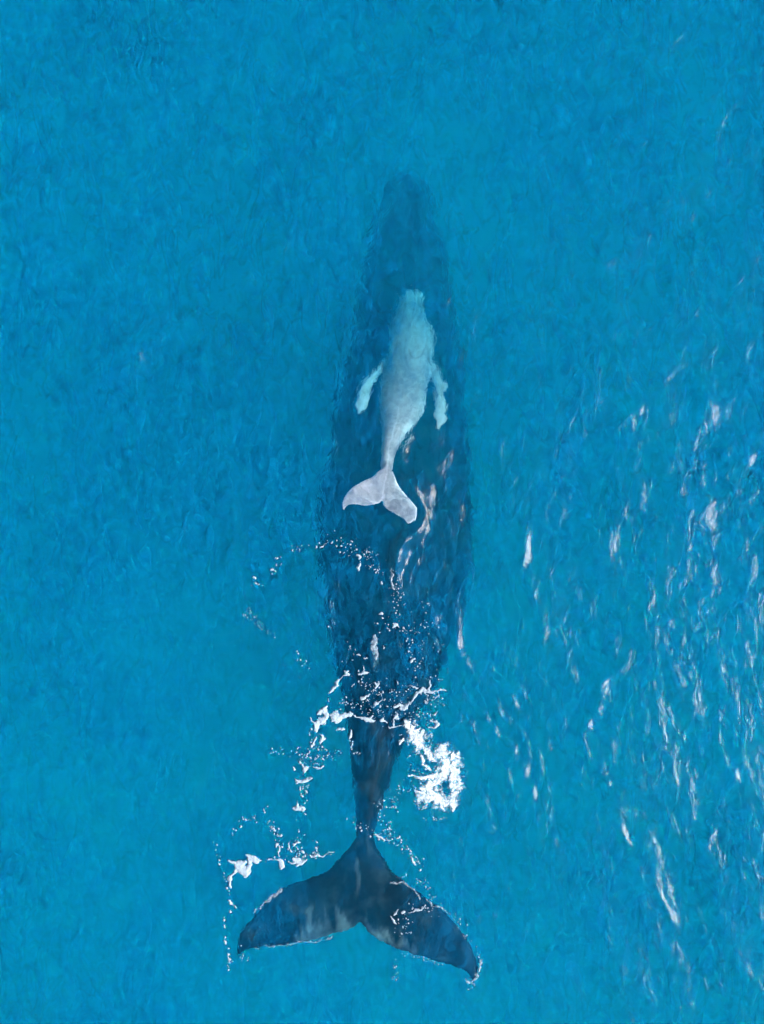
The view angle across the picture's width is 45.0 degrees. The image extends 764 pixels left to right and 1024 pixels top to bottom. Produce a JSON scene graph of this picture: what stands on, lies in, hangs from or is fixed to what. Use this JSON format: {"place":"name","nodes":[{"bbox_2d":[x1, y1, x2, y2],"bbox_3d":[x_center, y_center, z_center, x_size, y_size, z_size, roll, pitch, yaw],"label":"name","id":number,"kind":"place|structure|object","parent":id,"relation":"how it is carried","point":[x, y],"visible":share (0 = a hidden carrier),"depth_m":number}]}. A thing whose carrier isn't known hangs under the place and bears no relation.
{"place":"outdoors","nodes":[
{"label":"outdoors","id":0,"kind":"place"},
{"bbox_2d":[0,0,763,1023],"bbox_3d":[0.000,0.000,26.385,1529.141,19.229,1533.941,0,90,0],"label":"sea water","id":1,"kind":"structure","parent":0,"point":[450,312],"depth_m":17.00},
{"bbox_2d":[227,854,261,887],"bbox_3d":[-2.607,6.531,16.966,0.779,0.042,0.481,-35,90,0],"label":"sea foam","id":2,"kind":"object","parent":1,"relation":"on","point":[241,868],"visible":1,"depth_m":16.96},
{"bbox_2d":[274,858,284,869],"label":"sea foam","id":3,"kind":"object","parent":1,"relation":"on","point":[281,864],"visible":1,"depth_m":16.97},
{"bbox_2d":[289,857,306,866],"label":"sea foam","id":4,"kind":"object","parent":1,"relation":"on","point":[298,861],"visible":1,"depth_m":16.98},
{"bbox_2d":[292,802,304,811],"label":"sea foam","id":5,"kind":"object","parent":1,"relation":"on","point":[297,807],"visible":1,"depth_m":16.95},
{"bbox_2d":[295,777,312,783],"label":"sea foam","id":6,"kind":"object","parent":1,"relation":"on","point":[307,779],"visible":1,"depth_m":16.97},
{"bbox_2d":[299,761,308,772],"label":"sea foam","id":7,"kind":"object","parent":1,"relation":"on","point":[305,769],"visible":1,"depth_m":16.98},
{"bbox_2d":[310,706,328,732],"bbox_3d":[-1.125,3.799,16.943,0.500,0.050,0.303,-41,90,0],"label":"sea foam","id":8,"kind":"object","parent":1,"relation":"on","point":[320,720],"visible":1,"depth_m":16.94},
{"bbox_2d":[328,671,349,693],"bbox_3d":[-0.812,3.126,16.970,0.575,0.064,0.148,-44,90,0],"label":"sea foam","id":9,"kind":"object","parent":1,"relation":"on","point":[337,681],"visible":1,"depth_m":16.96},
{"bbox_2d":[216,530,482,989],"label":"foam flecks","id":10,"kind":"object","parent":1,"relation":"on","point":[322,739],"visible":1,"depth_m":16.98},
{"bbox_2d":[329,710,375,723],"bbox_3d":[-0.547,3.777,16.965,0.869,0.065,0.253,0,90,0],"label":"sea foam","id":11,"kind":"object","parent":1,"relation":"on","point":[336,718],"visible":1,"depth_m":16.95},
{"bbox_2d":[370,635,377,659],"bbox_3d":[-0.142,2.497,17.009,0.154,0.044,0.484,0,90,0],"label":"sea foam","id":12,"kind":"object","parent":1,"relation":"on","point":[374,645],"visible":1,"depth_m":17.00},
{"bbox_2d":[393,701,409,710],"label":"sea foam","id":13,"kind":"object","parent":1,"relation":"on","point":[403,707],"visible":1,"depth_m":16.96},
{"bbox_2d":[410,680,446,704],"bbox_3d":[0.801,3.351,16.976,0.714,0.072,0.345,-34,90,0],"label":"sea foam","id":14,"kind":"object","parent":1,"relation":"on","point":[423,690],"visible":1,"depth_m":16.97},
{"bbox_2d":[399,720,462,811],"bbox_3d":[0.927,4.682,16.970,1.254,0.095,1.749,0,90,0],"label":"sea foam","id":15,"kind":"object","parent":1,"relation":"on","point":[441,776],"visible":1,"depth_m":16.96},
{"bbox_2d":[427,720,439,728],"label":"sea foam","id":16,"kind":"object","parent":1,"relation":"on","point":[437,724],"visible":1,"depth_m":16.96},
{"bbox_2d":[466,962,481,984],"bbox_3d":[1.715,8.479,16.980,0.214,0.067,0.512,24,90,0],"label":"sea foam","id":17,"kind":"object","parent":1,"relation":"on","point":[474,974],"visible":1,"depth_m":16.98}
]}

